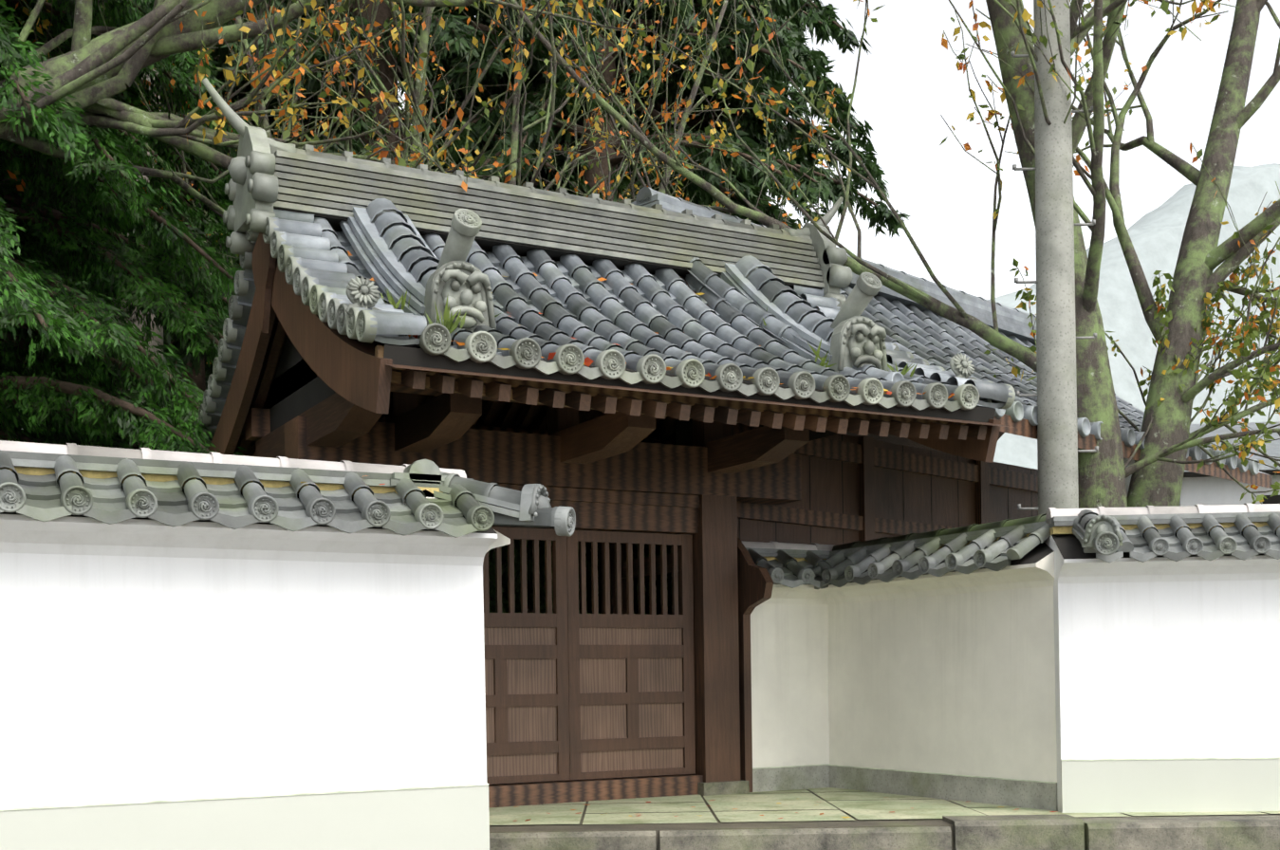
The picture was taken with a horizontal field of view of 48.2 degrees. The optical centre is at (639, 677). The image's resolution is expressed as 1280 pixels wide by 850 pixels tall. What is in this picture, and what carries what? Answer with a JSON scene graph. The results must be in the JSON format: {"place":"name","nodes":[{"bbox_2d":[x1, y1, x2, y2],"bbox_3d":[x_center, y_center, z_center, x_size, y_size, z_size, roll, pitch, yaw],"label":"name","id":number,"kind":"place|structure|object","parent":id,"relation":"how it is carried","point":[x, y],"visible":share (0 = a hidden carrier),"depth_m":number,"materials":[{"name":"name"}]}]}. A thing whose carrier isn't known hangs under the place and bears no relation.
{"place":"outdoors","nodes":[
{"label":"outdoors","id":0,"kind":"place"},
{"bbox_2d":[21,163,1279,469],"bbox_3d":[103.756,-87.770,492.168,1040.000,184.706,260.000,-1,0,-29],"label":"distant hill","id":1,"kind":"structure","parent":0,"point":[1157,235],"depth_m":443.84,"materials":[{"name":"white"}]},
{"bbox_2d":[737,536,773,792],"bbox_3d":[0.720,-0.142,11.919,0.070,2.170,1.320,-1,0,-29],"label":"wooden post","id":2,"kind":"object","parent":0,"point":[755,584],"depth_m":11.63,"materials":[{"name":"brown wood"}]},
{"bbox_2d":[397,0,1279,299],"label":"sky","id":3,"kind":"structure","parent":0,"point":[906,80],"materials":[{"name":"white"}]},
{"bbox_2d":[489,789,1279,849],"bbox_3d":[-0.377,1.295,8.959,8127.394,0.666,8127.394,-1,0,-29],"label":"moss","id":4,"kind":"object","parent":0,"point":[719,825],"depth_m":9.17,"materials":[{"name":"green plant"}]},
{"bbox_2d":[2,365,208,429],"bbox_3d":[-12.729,-13.675,28.277,9.249,30.302,9.973,-1,0,-29],"label":"cedar","id":5,"kind":"object","parent":4,"relation":"on","point":[206,382],"depth_m":29.96,"materials":[{"name":"green plant"}]},
{"bbox_2d":[0,0,247,455],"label":"tree","id":6,"kind":"object","parent":4,"relation":"on","point":[66,349],"visible":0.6,"depth_m":12.40,"materials":[{"name":"green plant"}]},
{"bbox_2d":[112,68,164,448],"bbox_3d":[-5.955,-10.766,16.638,0.620,24.302,0.600,-1,0,-29],"label":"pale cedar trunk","id":7,"kind":"object","parent":4,"relation":"on","point":[156,338],"depth_m":16.48,"materials":[{"name":"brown plant"}]},
{"bbox_2d":[18,0,390,432],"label":"tree","id":8,"kind":"object","parent":4,"relation":"on","point":[199,380],"visible":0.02,"depth_m":17.91,"materials":[{"name":"green plant"}]},
{"bbox_2d":[0,440,497,849],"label":"street wall","id":9,"kind":"structure","parent":4,"relation":"on","point":[214,651],"depth_m":6.77,"materials":[{"name":"white paint"}]},
{"bbox_2d":[433,471,575,536],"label":"roof tiles","id":10,"kind":"object","parent":9,"relation":"on","point":[528,506],"depth_m":7.29,"materials":[{"name":"tile"}]},
{"bbox_2d":[0,0,657,214],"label":"tree","id":11,"kind":"object","parent":4,"relation":"on","point":[94,75],"visible":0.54,"depth_m":10.91,"materials":[{"name":"brown plant"}]},
{"bbox_2d":[204,0,482,380],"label":"cedar","id":12,"kind":"object","parent":4,"relation":"on","point":[209,370],"depth_m":25.12,"materials":[{"name":"green plant"}]},
{"bbox_2d":[15,0,704,363],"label":"tree","id":13,"kind":"object","parent":4,"relation":"on","point":[262,121],"visible":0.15,"depth_m":13.43,"materials":[{"name":"orange plant"}]},
{"bbox_2d":[104,0,619,389],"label":"tree","id":14,"kind":"object","parent":4,"relation":"on","point":[456,26],"visible":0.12,"depth_m":18.03,"materials":[{"name":"green plant"}]},
{"bbox_2d":[142,0,734,290],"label":"tree","id":15,"kind":"object","parent":4,"relation":"on","point":[417,94],"visible":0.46,"depth_m":12.12,"materials":[{"name":"orange plant"}]},
{"bbox_2d":[389,459,510,552],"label":"return wall","id":16,"kind":"structure","parent":4,"relation":"on","point":[426,477],"depth_m":7.35,"materials":[{"name":"beige paint"}]},
{"bbox_2d":[214,0,760,205],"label":"tree","id":17,"kind":"object","parent":4,"relation":"on","point":[515,132],"visible":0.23,"depth_m":16.96,"materials":[{"name":"brown plant"}]},
{"bbox_2d":[488,539,600,613],"bbox_3d":[-1.323,-0.249,13.844,3.906,4.821,3.495,-1,0,-29],"label":"shrub","id":18,"kind":"object","parent":4,"relation":"on","point":[517,582],"visible":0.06,"depth_m":13.07,"materials":[{"name":"green plant"}]},
{"bbox_2d":[273,0,827,229],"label":"tree","id":19,"kind":"object","parent":4,"relation":"on","point":[665,181],"visible":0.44,"depth_m":16.25,"materials":[{"name":"orange plant"}]},
{"bbox_2d":[208,230,1013,807],"bbox_3d":[-0.571,-1.071,11.029,4.640,4.164,5.021,-1,0,-29],"label":"wooden gate frame","id":20,"kind":"object","parent":4,"relation":"on","point":[306,384],"visible":0.33,"depth_m":10.67,"materials":[{"name":"brown wood"}]},
{"bbox_2d":[482,526,695,784],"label":"gate doors","id":21,"kind":"structure","parent":20,"relation":"attached to","point":[571,693],"depth_m":11.11,"materials":[{"name":"brown wood"}]},
{"bbox_2d":[186,208,1015,449],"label":"gate roof tiles","id":22,"kind":"object","parent":20,"relation":"on","point":[590,312],"visible":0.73,"depth_m":9.66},
{"bbox_2d":[269,137,834,368],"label":"gate roof ridges","id":23,"kind":"object","parent":22,"relation":"on","point":[384,214],"visible":0.79,"depth_m":10.62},
{"bbox_2d":[202,77,974,384],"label":"roof ornaments","id":24,"kind":"object","parent":23,"relation":"on","point":[456,279],"visible":0.88,"depth_m":9.77},
{"bbox_2d":[380,288,917,377],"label":"roof weeds","id":25,"kind":"object","parent":20,"relation":"on","point":[447,322],"visible":0.44,"depth_m":8.84,"materials":[{"name":"green plant"}]},
{"bbox_2d":[409,5,829,224],"bbox_3d":[-0.584,-11.841,24.006,7.929,26.302,8.212,-1,0,0],"label":"cedar","id":26,"kind":"object","parent":4,"relation":"on","point":[782,142],"visible":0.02,"depth_m":22.72,"materials":[{"name":"green plant"}]},
{"bbox_2d":[397,0,851,229],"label":"tree","id":27,"kind":"object","parent":4,"relation":"on","point":[744,185],"visible":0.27,"depth_m":19.78,"materials":[{"name":"green plant"}]},
{"bbox_2d":[578,542,672,614],"bbox_3d":[-0.111,-0.389,15.137,4.079,5.288,3.903,-1,0,-29],"label":"shrub","id":28,"kind":"object","parent":4,"relation":"on","point":[647,589],"visible":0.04,"depth_m":14.44,"materials":[{"name":"green plant"}]},
{"bbox_2d":[528,7,830,229],"bbox_3d":[0.178,-12.850,28.012,8.504,28.299,8.497,-1,0,-29],"label":"cedar","id":29,"kind":"object","parent":4,"relation":"on","point":[772,194],"depth_m":26.41,"materials":[{"name":"green plant"}]},
{"bbox_2d":[538,0,910,239],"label":"cedar","id":30,"kind":"object","parent":4,"relation":"on","point":[822,19],"visible":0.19,"depth_m":22.30,"materials":[{"name":"green plant"}]},
{"bbox_2d":[741,540,843,792],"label":"wall","id":31,"kind":"structure","parent":4,"relation":"on","point":[789,678],"depth_m":11.88,"materials":[{"name":"white paint"}]},
{"bbox_2d":[468,0,1279,508],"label":"tree","id":32,"kind":"object","parent":4,"relation":"on","point":[1182,328],"visible":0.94,"depth_m":12.44,"materials":[{"name":"brown plant"}]},
{"bbox_2d":[488,787,1279,849],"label":"stone pavement","id":33,"kind":"structure","parent":4,"relation":"on","point":[1007,827],"depth_m":8.94,"materials":[{"name":"stone"}]},
{"bbox_2d":[300,250,1057,821],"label":"fallen leaves","id":34,"kind":"object","parent":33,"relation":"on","point":[589,362],"visible":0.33,"depth_m":9.40,"materials":[{"name":"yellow plant"}]},
{"bbox_2d":[1044,503,1279,813],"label":"street wall","id":35,"kind":"structure","parent":33,"relation":"on","point":[1167,652],"depth_m":9.60,"materials":[{"name":"white paint"}]},
{"bbox_2d":[1072,509,1123,555],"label":"ridge end tile","id":36,"kind":"structure","parent":35,"relation":"on","point":[1100,534],"depth_m":9.10,"materials":[{"name":"tile"}]},
{"bbox_2d":[812,507,1085,811],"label":"return wall","id":37,"kind":"structure","parent":4,"relation":"on","point":[941,672],"depth_m":10.74,"materials":[{"name":"beige paint"}]},
{"bbox_2d":[630,186,1272,614],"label":"timber hall","id":38,"kind":"structure","parent":4,"relation":"on","point":[855,487],"depth_m":13.38,"materials":[{"name":"brown wood"}]},
{"bbox_2d":[1010,0,1098,515],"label":"utility pole","id":39,"kind":"object","parent":4,"relation":"on","point":[1058,451],"visible":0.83,"depth_m":11.23,"materials":[{"name":"concrete"}]},
{"bbox_2d":[1123,421,1279,505],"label":"white storehouse","id":40,"kind":"structure","parent":4,"relation":"on","point":[1200,489],"depth_m":21.48,"materials":[{"name":"paint"}]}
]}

